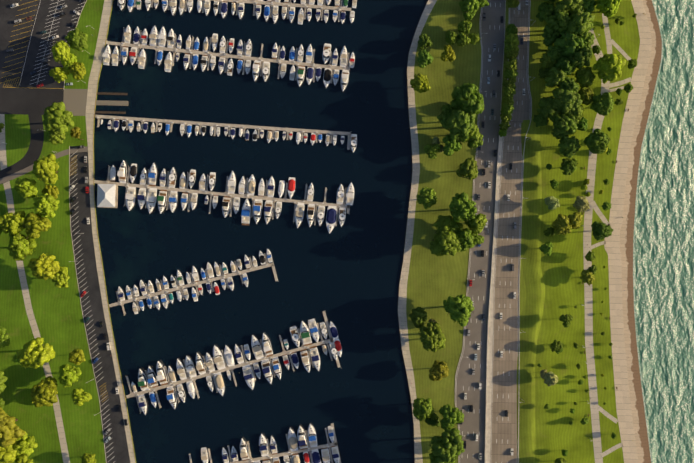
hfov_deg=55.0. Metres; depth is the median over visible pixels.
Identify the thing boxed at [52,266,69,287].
tree
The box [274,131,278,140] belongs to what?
boat
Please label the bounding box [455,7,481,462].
road kerb
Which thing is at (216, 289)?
boat
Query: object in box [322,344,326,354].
boat
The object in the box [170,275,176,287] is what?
boat
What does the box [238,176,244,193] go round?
boat
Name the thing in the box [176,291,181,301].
boat
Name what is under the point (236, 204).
boat
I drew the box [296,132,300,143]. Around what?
boat
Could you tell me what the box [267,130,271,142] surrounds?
boat
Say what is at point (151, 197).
boat
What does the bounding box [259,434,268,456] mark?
boat
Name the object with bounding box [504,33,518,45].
tree
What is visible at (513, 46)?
tree
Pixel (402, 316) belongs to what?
quay walk
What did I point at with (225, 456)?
boat
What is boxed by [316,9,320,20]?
boat
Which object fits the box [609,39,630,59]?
trail path
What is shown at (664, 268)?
lake water
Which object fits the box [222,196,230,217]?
boat
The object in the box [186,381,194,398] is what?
boat
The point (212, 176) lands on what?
boat
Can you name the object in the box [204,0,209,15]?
boat
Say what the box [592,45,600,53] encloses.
tree
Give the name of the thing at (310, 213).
boat
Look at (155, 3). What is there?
boat
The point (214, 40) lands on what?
boat
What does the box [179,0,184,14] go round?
boat
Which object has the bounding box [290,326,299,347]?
boat
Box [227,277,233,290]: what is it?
boat
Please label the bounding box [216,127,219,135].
boat
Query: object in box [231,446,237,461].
boat
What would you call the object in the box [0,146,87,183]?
footpath
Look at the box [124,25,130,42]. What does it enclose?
boat
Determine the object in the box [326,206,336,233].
boat
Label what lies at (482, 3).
tree
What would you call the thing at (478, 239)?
tree
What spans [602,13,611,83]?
trail path
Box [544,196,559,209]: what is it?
tree
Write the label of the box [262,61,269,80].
boat
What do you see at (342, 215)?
boat
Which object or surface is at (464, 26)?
tree
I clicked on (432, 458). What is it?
tree
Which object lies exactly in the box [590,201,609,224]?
trail path
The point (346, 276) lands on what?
harbor water
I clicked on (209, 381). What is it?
boat
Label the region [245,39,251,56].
boat
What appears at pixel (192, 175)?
boat
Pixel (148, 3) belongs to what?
boat
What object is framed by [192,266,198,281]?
boat
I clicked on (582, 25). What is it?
tree
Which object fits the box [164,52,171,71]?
boat
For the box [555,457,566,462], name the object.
tree
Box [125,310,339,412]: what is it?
dock
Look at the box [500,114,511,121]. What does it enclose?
tree
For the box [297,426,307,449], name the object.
boat
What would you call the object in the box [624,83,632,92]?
tree
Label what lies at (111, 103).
launch ramp pier
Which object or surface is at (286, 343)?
boat
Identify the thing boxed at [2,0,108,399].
yellow parking lines
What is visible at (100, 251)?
seawall
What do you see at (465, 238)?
tree
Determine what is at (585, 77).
tree
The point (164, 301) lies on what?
boat
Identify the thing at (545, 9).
tree
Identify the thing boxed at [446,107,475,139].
tree
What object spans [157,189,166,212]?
boat
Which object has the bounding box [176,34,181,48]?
boat
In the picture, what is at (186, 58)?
boat
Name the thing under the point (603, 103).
tree
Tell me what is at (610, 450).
trail path
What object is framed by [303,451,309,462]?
boat
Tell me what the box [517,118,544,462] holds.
lawn berm
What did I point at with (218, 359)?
boat
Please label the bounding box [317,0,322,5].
boat
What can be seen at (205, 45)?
boat
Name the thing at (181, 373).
boat
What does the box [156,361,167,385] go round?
boat
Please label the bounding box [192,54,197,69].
boat
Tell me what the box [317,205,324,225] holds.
boat
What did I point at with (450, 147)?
tree
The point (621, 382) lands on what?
promenade walk
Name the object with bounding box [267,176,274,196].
boat
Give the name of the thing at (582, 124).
tree
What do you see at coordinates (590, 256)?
tree
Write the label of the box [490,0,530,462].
northbound road
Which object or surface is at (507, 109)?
tree
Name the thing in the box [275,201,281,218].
boat
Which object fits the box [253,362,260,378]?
boat
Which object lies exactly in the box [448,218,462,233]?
tree
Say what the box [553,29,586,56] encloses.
tree
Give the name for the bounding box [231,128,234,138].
boat
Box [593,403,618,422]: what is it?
trail path
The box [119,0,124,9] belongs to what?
boat
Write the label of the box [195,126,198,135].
boat
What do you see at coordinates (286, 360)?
boat
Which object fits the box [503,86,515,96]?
tree
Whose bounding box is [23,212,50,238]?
tree
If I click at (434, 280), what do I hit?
ground
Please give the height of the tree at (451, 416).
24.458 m
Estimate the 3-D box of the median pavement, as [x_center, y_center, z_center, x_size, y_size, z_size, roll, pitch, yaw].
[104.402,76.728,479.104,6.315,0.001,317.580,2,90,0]
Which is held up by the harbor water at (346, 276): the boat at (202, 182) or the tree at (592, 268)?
the boat at (202, 182)
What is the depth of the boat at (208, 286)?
478.98 m
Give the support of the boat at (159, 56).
on the harbor water at (346, 276)
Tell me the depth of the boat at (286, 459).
478.88 m
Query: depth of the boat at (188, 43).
478.87 m
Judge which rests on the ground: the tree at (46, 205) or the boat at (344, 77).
the tree at (46, 205)
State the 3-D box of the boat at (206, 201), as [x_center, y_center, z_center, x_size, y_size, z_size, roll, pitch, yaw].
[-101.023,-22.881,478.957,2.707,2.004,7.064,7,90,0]
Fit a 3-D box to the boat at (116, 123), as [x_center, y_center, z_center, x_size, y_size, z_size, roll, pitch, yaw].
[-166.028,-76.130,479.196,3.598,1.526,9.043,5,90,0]
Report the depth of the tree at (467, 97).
453.99 m
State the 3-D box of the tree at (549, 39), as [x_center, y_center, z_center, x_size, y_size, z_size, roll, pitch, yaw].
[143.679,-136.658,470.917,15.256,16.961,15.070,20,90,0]
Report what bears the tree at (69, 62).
on the ground
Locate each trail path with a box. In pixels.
[583,28,608,462]
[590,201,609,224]
[590,241,605,248]
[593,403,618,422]
[600,443,622,456]
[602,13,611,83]
[608,77,630,87]
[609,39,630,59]
[609,86,623,91]
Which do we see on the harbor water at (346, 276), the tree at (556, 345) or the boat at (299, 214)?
the boat at (299, 214)
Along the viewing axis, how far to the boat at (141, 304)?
479.14 m
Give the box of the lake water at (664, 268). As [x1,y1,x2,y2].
[634,0,693,462]
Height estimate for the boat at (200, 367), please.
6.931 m
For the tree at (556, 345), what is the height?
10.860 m
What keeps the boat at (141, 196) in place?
on the harbor water at (346, 276)
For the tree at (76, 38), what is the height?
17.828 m
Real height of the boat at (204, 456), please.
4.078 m
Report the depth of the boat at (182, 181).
478.51 m
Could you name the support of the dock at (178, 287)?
on the harbor water at (346, 276)
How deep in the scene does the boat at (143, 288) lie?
478.72 m
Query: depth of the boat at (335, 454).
478.23 m
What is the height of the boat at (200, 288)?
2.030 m
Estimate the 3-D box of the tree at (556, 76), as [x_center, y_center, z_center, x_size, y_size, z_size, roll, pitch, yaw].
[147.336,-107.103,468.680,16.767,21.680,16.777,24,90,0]
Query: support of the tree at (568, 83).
on the ground
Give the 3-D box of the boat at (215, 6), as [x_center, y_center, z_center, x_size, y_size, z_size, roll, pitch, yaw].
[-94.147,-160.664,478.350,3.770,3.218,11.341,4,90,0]
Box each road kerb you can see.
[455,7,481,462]
[518,0,531,462]
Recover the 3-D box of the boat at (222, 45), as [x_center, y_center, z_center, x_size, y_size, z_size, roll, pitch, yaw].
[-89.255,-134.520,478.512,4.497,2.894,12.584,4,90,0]
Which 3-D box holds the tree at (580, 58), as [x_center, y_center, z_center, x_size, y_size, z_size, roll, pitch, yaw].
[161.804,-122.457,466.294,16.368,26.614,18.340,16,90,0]
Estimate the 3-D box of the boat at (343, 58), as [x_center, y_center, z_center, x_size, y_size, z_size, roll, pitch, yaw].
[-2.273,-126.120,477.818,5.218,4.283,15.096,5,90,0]
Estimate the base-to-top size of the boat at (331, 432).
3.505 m
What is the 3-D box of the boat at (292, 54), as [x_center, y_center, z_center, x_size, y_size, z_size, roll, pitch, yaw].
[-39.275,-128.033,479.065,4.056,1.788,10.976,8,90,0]
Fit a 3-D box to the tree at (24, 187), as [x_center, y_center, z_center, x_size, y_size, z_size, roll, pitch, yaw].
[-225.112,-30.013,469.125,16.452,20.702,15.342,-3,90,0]
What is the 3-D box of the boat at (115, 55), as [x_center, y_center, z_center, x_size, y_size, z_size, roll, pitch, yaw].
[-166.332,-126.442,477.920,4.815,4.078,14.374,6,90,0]
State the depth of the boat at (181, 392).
478.36 m
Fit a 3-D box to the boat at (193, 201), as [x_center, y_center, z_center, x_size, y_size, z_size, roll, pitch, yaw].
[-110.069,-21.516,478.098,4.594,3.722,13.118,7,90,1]
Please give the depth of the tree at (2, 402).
464.97 m
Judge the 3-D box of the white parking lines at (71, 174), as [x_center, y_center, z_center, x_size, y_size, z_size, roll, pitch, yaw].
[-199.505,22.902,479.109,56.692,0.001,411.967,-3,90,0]
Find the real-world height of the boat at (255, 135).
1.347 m
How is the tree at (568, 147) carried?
on the ground
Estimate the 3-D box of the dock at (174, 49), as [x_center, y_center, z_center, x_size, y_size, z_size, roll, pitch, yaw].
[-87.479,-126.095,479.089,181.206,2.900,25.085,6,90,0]
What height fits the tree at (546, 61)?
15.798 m
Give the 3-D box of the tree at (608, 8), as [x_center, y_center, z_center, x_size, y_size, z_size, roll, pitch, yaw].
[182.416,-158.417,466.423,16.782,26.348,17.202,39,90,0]
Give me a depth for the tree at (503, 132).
473.06 m
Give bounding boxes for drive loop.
[0,115,43,183]
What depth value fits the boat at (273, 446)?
478.30 m
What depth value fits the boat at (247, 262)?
478.71 m
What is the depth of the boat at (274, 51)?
478.57 m
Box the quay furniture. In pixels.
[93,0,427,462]
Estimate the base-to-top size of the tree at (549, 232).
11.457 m
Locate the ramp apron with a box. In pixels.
[63,89,87,115]
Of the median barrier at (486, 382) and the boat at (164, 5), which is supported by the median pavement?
the median barrier at (486, 382)
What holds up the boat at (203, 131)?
on the harbor water at (346, 276)
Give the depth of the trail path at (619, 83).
479.12 m
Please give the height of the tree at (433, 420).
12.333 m
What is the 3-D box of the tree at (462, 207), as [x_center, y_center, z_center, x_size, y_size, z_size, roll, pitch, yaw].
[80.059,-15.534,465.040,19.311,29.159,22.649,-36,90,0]
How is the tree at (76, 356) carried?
on the ground
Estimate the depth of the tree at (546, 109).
464.97 m
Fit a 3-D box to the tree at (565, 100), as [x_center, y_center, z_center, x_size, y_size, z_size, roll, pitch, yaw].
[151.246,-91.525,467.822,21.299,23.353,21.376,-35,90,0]
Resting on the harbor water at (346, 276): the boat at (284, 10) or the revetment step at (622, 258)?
the boat at (284, 10)
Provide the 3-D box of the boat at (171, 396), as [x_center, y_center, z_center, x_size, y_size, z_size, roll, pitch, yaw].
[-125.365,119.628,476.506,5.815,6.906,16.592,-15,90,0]
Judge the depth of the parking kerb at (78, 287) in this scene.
479.01 m
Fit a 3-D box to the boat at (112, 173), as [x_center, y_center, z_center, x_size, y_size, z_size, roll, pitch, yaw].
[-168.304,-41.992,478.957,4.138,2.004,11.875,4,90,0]
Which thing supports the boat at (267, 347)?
on the harbor water at (346, 276)
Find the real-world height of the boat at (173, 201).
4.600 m
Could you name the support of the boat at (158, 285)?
on the harbor water at (346, 276)
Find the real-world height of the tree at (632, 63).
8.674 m
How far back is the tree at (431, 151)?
467.68 m
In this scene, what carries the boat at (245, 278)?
on the harbor water at (346, 276)
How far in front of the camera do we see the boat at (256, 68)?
477.01 m
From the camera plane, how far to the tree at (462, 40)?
467.99 m
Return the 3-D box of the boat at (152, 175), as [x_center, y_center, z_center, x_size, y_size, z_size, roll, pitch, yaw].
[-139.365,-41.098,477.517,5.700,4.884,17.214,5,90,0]
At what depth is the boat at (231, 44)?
478.65 m
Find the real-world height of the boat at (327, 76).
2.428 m
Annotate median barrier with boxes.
[484,304,489,462]
[489,117,500,302]
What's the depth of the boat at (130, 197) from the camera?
477.88 m
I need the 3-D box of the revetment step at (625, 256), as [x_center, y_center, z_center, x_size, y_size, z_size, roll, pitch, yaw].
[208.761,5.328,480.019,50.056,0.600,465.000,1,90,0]
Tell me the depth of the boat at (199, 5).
479.00 m
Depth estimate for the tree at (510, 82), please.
469.67 m
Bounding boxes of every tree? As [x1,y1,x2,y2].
[0,211,25,235]
[0,327,9,348]
[0,370,6,393]
[0,397,4,408]
[0,407,25,447]
[0,442,17,462]
[6,233,36,260]
[13,430,37,456]
[14,178,37,197]
[16,337,54,368]
[16,455,32,462]
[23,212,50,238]
[28,253,59,279]
[30,376,57,406]
[32,153,59,184]
[33,193,59,217]
[41,184,58,198]
[43,102,73,134]
[48,129,64,144]
[49,67,69,82]
[51,40,69,61]
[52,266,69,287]
[58,364,81,387]
[61,53,76,69]
[65,28,87,51]
[68,348,84,364]
[69,62,85,79]
[70,127,80,138]
[71,388,91,405]
[81,452,95,462]
[409,307,426,328]
[410,73,429,92]
[413,396,433,420]
[416,187,436,208]
[417,33,432,49]
[417,49,433,67]
[417,321,442,351]
[424,143,440,158]
[425,413,439,426]
[428,428,463,462]
[429,225,460,255]
[429,360,449,380]
[429,453,454,462]
[432,136,439,144]
[433,215,452,227]
[437,108,453,129]
[437,334,445,349]
[439,404,463,429]
[440,45,455,61]
[441,104,454,110]
[442,135,461,155]
[443,294,474,326]
[445,30,457,44]
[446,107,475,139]
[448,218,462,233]
[449,192,476,222]
[450,81,483,113]
[456,32,470,46]
[456,157,477,179]
[456,227,474,251]
[457,20,471,33]
[459,0,478,20]
[459,124,479,141]
[464,213,486,233]
[467,133,482,148]
[469,32,480,44]
[471,230,483,247]
[478,0,488,7]
[498,129,506,136]
[499,120,509,130]
[500,103,513,115]
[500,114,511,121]
[502,77,515,87]
[502,95,514,104]
[503,58,517,70]
[503,69,517,78]
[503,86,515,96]
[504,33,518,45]
[504,42,518,53]
[505,50,518,61]
[506,0,519,7]
[506,24,517,34]
[533,113,548,127]
[536,2,554,21]
[537,96,561,121]
[538,67,549,78]
[539,242,552,255]
[540,52,556,68]
[540,369,547,378]
[542,28,561,46]
[543,372,558,386]
[544,66,566,87]
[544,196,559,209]
[544,227,554,236]
[545,12,572,35]
[546,45,565,61]
[550,179,558,188]
[550,340,562,351]
[552,86,582,115]
[552,114,577,138]
[552,214,571,234]
[553,0,583,15]
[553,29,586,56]
[554,56,575,74]
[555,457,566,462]
[558,135,580,157]
[559,76,579,92]
[559,314,572,327]
[560,158,578,174]
[561,449,567,455]
[566,105,583,123]
[567,12,594,37]
[567,212,582,228]
[569,45,592,68]
[573,195,589,211]
[575,66,595,87]
[576,117,587,130]
[578,87,593,104]
[580,270,594,285]
[580,417,588,424]
[581,185,587,189]
[582,0,596,14]
[583,32,594,47]
[583,178,589,184]
[584,128,609,153]
[585,250,595,261]
[587,265,597,274]
[590,92,614,115]
[591,221,612,240]
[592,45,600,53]
[593,54,625,83]
[595,0,620,17]
[602,201,611,210]
[615,98,622,104]
[616,88,621,95]
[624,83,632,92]
[628,59,636,68]
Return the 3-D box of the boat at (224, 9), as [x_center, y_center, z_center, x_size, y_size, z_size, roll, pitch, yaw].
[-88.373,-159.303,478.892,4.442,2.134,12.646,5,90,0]
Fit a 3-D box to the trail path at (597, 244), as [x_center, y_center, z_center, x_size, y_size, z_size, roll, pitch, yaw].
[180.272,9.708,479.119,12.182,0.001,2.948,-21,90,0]
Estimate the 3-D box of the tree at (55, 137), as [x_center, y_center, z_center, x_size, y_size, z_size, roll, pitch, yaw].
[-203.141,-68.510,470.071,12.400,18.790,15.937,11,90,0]
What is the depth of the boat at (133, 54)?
478.35 m
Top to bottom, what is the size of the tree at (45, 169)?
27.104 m
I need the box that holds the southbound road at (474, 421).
[455,0,504,462]
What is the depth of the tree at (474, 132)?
461.95 m
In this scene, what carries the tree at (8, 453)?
on the ground
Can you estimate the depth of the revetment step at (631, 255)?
480.32 m
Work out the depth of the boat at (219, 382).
478.09 m
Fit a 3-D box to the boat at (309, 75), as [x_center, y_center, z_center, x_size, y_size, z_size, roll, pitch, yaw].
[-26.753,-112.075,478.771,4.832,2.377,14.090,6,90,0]
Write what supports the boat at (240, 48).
on the harbor water at (346, 276)
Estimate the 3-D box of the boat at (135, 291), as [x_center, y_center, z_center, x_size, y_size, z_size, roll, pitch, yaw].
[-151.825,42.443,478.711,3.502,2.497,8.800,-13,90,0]
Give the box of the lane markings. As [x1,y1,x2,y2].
[456,3,528,462]
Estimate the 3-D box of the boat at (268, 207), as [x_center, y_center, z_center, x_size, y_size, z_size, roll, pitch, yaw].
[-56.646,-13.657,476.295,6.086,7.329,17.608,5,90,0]
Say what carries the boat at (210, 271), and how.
on the harbor water at (346, 276)
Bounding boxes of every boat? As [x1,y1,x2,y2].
[102,44,110,64]
[110,165,115,181]
[111,46,118,65]
[114,119,118,131]
[117,160,126,182]
[118,287,124,300]
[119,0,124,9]
[121,46,127,64]
[122,120,125,130]
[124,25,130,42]
[125,186,135,210]
[126,285,131,298]
[127,0,133,11]
[128,120,132,132]
[129,47,137,64]
[130,164,136,182]
[131,382,136,392]
[132,302,137,313]
[133,26,139,43]
[133,285,138,296]
[136,0,140,8]
[137,49,145,68]
[137,188,145,208]
[137,369,148,390]
[138,394,146,414]
[139,280,146,295]
[139,300,143,310]
[140,168,146,184]
[141,28,147,44]
[143,122,147,132]
[145,0,150,10]
[146,188,156,212]
[147,297,151,308]
[147,366,157,387]
[148,163,156,186]
[148,280,154,292]
[149,26,157,45]
[149,392,155,407]
[151,123,154,132]
[153,296,159,309]
[154,0,158,8]
[155,279,161,291]
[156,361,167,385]
[157,27,165,46]
[157,50,162,65]
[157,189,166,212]
[159,168,165,186]
[161,294,167,308]
[162,0,167,11]
[163,276,168,288]
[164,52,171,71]
[165,123,169,134]
[166,386,176,409]
[167,29,174,47]
[168,167,175,187]
[168,292,173,303]
[168,366,175,382]
[169,191,176,212]
[170,0,176,14]
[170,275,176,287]
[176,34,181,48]
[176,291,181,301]
[176,359,186,379]
[177,270,183,285]
[177,384,184,402]
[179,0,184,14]
[179,172,185,188]
[180,124,183,135]
[181,192,187,209]
[183,53,189,69]
[183,289,188,299]
[185,356,196,377]
[186,35,190,49]
[186,272,190,283]
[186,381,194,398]
[187,0,192,12]
[187,124,191,137]
[189,169,195,187]
[190,193,197,209]
[191,288,197,301]
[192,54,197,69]
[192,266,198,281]
[194,37,198,50]
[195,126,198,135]
[196,353,205,374]
[197,0,201,11]
[198,284,202,294]
[199,173,205,190]
[201,55,207,71]
[201,126,205,135]
[201,268,205,279]
[201,447,207,462]
[203,37,208,51]
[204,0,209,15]
[204,195,207,204]
[205,353,214,371]
[206,283,210,293]
[206,375,212,391]
[207,262,213,277]
[209,172,215,190]
[210,56,215,69]
[211,33,217,50]
[212,195,217,208]
[213,1,218,15]
[213,345,225,369]
[214,262,220,275]
[214,282,219,294]
[214,372,224,395]
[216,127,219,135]
[218,57,224,73]
[219,36,225,53]
[221,1,226,17]
[221,279,225,289]
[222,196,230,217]
[222,262,227,274]
[222,447,228,462]
[224,346,234,366]
[227,58,232,75]
[227,171,235,193]
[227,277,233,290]
[229,38,233,52]
[230,261,235,271]
[231,2,235,14]
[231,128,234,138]
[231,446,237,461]
[233,197,239,213]
[235,344,243,363]
[237,39,242,55]
[237,59,242,73]
[237,259,241,269]
[238,3,243,18]
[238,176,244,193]
[240,439,248,460]
[241,198,250,224]
[242,273,247,286]
[242,364,254,389]
[244,255,250,268]
[244,344,250,360]
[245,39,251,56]
[245,60,250,73]
[245,129,248,140]
[247,174,255,195]
[251,335,263,359]
[252,60,260,80]
[252,256,257,266]
[253,129,256,140]
[253,199,262,223]
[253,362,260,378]
[255,4,260,18]
[258,178,264,196]
[259,251,265,264]
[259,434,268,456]
[261,358,272,383]
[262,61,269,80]
[262,333,272,356]
[262,458,269,462]
[264,5,269,20]
[264,200,272,223]
[266,249,272,262]
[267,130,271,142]
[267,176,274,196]
[270,436,276,454]
[272,5,277,22]
[272,43,277,58]
[272,356,281,379]
[273,457,279,462]
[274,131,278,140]
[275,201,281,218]
[278,180,284,197]
[280,46,284,59]
[280,63,286,77]
[282,6,286,19]
[283,354,289,369]
[283,455,289,462]
[284,339,288,349]
[288,177,294,198]
[288,428,297,451]
[289,7,294,21]
[289,46,294,60]
[289,65,294,80]
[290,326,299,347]
[291,352,298,368]
[292,453,299,462]
[295,202,304,227]
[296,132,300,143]
[297,44,303,61]
[297,65,304,86]
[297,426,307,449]
[298,8,303,23]
[300,321,311,345]
[300,349,310,371]
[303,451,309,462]
[306,44,312,62]
[306,66,313,84]
[307,8,311,20]
[307,183,313,200]
[307,204,314,226]
[308,319,318,341]
[308,424,316,446]
[310,133,315,144]
[310,346,319,371]
[311,449,320,462]
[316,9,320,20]
[316,67,321,81]
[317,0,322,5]
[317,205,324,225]
[318,133,321,142]
[320,322,326,338]
[321,447,329,462]
[322,43,330,63]
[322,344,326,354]
[323,68,331,87]
[324,10,328,22]
[325,135,329,145]
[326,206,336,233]
[328,426,333,442]
[329,342,337,360]
[330,321,337,338]
[331,446,339,462]
[332,48,337,65]
[333,10,337,21]
[333,69,338,84]
[333,135,336,144]
[333,338,341,356]
[335,0,339,6]
[336,184,343,203]
[338,207,345,226]
[340,46,346,66]
[341,11,344,23]
[341,69,348,90]
[343,0,347,6]
[346,182,353,204]
[349,52,354,67]
[350,11,354,22]
[350,134,356,152]
[352,0,356,7]
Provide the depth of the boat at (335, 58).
478.48 m
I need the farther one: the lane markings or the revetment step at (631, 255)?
the revetment step at (631, 255)
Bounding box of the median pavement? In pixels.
[486,120,502,462]
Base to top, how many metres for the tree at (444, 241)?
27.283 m
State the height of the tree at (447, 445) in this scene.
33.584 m
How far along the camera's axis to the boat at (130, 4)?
478.38 m
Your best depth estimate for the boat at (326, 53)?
478.14 m
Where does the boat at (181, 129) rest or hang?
on the harbor water at (346, 276)
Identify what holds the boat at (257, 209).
on the harbor water at (346, 276)
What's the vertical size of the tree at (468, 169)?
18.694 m
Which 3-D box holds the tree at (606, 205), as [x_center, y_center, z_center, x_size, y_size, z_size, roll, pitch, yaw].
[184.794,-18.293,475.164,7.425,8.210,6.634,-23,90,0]
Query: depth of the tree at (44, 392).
461.78 m
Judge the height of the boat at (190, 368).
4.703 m
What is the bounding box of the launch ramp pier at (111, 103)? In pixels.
[96,100,127,105]
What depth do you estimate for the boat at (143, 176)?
478.50 m
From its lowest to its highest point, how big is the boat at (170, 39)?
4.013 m
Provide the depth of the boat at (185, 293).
479.11 m
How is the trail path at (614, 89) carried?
on the ground
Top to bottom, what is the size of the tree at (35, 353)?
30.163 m
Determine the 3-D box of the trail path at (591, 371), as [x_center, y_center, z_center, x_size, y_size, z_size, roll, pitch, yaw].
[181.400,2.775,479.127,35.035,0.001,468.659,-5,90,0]
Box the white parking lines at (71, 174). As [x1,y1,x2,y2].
[20,0,114,462]
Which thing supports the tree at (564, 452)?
on the ground
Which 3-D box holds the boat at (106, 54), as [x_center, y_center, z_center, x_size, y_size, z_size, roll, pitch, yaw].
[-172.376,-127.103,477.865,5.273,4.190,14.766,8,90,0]
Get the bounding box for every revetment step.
[620,0,653,462]
[623,0,656,462]
[627,0,658,462]
[630,0,661,462]
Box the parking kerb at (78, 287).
[69,146,106,462]
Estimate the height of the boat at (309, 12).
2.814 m
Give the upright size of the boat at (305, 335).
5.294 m
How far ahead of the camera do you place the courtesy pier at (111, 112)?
479.34 m
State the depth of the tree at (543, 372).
472.52 m
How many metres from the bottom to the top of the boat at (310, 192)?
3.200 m
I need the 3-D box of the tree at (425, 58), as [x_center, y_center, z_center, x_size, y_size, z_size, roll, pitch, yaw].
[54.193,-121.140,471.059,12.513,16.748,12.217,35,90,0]
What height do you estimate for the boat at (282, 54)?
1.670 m
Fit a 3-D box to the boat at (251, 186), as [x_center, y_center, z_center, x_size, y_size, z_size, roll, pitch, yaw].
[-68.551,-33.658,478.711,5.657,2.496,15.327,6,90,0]
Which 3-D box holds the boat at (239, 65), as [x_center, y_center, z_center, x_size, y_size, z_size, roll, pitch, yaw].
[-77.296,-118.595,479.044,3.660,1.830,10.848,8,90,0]
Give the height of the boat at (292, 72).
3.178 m
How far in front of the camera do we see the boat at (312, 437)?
477.81 m
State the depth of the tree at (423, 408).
461.56 m
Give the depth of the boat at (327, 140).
479.04 m
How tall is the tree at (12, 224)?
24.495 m
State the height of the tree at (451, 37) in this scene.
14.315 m
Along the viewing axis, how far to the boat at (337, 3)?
478.99 m
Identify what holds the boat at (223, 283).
on the harbor water at (346, 276)
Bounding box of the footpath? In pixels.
[0,114,69,462]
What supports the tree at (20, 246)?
on the ground
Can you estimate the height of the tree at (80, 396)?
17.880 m
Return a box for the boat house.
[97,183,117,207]
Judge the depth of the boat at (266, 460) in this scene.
478.63 m
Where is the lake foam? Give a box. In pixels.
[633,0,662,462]
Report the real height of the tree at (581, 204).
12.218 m
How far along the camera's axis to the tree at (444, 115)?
464.32 m
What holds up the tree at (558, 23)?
on the ground
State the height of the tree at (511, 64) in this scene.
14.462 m
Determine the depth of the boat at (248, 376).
478.02 m
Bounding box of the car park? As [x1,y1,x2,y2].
[0,0,85,88]
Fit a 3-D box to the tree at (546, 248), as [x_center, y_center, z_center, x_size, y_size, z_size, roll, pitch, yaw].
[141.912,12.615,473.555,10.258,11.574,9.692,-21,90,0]
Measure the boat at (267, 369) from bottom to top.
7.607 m
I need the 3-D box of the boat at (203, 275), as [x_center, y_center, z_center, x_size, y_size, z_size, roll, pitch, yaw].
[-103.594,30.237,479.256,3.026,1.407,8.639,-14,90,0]
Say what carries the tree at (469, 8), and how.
on the ground
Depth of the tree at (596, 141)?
458.37 m
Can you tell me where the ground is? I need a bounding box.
[0,0,639,462]
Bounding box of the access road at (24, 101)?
[0,88,63,114]
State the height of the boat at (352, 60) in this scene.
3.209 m
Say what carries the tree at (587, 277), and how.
on the ground
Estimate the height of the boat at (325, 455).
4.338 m
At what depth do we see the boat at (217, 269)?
478.74 m
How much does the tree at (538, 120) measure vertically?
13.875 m
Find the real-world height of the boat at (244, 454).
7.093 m
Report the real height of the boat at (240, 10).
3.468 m
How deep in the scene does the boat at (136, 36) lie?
478.62 m
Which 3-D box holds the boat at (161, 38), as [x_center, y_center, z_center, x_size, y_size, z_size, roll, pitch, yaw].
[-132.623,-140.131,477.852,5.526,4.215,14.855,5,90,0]
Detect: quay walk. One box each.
[86,0,134,462]
[398,0,436,462]
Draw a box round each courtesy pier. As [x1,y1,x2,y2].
[95,111,125,113]
[97,92,126,94]
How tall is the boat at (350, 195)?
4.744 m
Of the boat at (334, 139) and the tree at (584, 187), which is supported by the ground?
the tree at (584, 187)
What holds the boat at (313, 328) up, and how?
on the harbor water at (346, 276)
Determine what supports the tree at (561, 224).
on the ground
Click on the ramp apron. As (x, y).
(74, 101)
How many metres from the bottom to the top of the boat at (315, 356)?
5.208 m
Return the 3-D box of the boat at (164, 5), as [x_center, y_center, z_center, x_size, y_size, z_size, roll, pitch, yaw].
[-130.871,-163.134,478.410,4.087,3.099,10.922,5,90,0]
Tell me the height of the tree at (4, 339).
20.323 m
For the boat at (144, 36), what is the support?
on the harbor water at (346, 276)
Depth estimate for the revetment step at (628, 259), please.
480.02 m
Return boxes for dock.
[92,165,349,225]
[95,115,350,149]
[100,25,350,82]
[107,253,278,314]
[117,0,350,21]
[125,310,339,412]
[189,422,340,462]
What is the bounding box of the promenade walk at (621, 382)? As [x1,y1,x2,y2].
[604,0,651,462]
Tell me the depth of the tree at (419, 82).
466.89 m
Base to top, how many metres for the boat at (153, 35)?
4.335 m
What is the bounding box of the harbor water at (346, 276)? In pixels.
[94,0,427,462]
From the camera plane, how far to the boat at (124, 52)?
478.34 m
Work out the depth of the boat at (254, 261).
479.13 m
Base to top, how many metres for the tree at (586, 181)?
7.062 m
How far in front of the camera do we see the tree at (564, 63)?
461.81 m
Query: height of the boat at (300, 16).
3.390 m
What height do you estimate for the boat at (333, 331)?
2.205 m
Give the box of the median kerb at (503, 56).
[500,0,505,113]
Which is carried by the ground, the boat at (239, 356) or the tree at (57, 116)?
the tree at (57, 116)
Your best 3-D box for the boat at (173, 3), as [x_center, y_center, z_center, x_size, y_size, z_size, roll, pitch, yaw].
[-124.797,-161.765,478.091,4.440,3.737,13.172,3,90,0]
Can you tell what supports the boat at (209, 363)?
on the harbor water at (346, 276)
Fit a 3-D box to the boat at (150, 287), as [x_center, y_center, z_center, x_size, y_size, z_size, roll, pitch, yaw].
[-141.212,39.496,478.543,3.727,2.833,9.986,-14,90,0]
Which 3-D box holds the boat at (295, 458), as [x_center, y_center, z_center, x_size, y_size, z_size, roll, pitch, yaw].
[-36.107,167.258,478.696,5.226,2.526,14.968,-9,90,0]
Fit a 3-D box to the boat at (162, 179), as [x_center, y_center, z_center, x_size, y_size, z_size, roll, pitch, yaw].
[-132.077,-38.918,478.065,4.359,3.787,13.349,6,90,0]
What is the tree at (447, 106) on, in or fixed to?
on the ground
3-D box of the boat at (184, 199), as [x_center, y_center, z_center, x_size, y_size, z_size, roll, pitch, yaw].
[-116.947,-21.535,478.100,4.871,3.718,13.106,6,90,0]
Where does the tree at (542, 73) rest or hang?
on the ground
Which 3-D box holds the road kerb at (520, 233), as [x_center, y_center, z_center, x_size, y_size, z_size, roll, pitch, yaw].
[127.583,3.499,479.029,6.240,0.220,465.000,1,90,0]
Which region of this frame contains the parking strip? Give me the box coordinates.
[70,146,129,462]
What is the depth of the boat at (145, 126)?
479.10 m
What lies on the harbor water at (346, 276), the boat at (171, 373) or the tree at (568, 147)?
the boat at (171, 373)
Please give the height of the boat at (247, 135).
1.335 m
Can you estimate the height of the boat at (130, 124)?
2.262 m
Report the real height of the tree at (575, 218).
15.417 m
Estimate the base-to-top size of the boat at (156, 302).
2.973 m
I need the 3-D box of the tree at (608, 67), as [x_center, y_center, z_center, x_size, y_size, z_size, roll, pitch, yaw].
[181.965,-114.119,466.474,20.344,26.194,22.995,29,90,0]

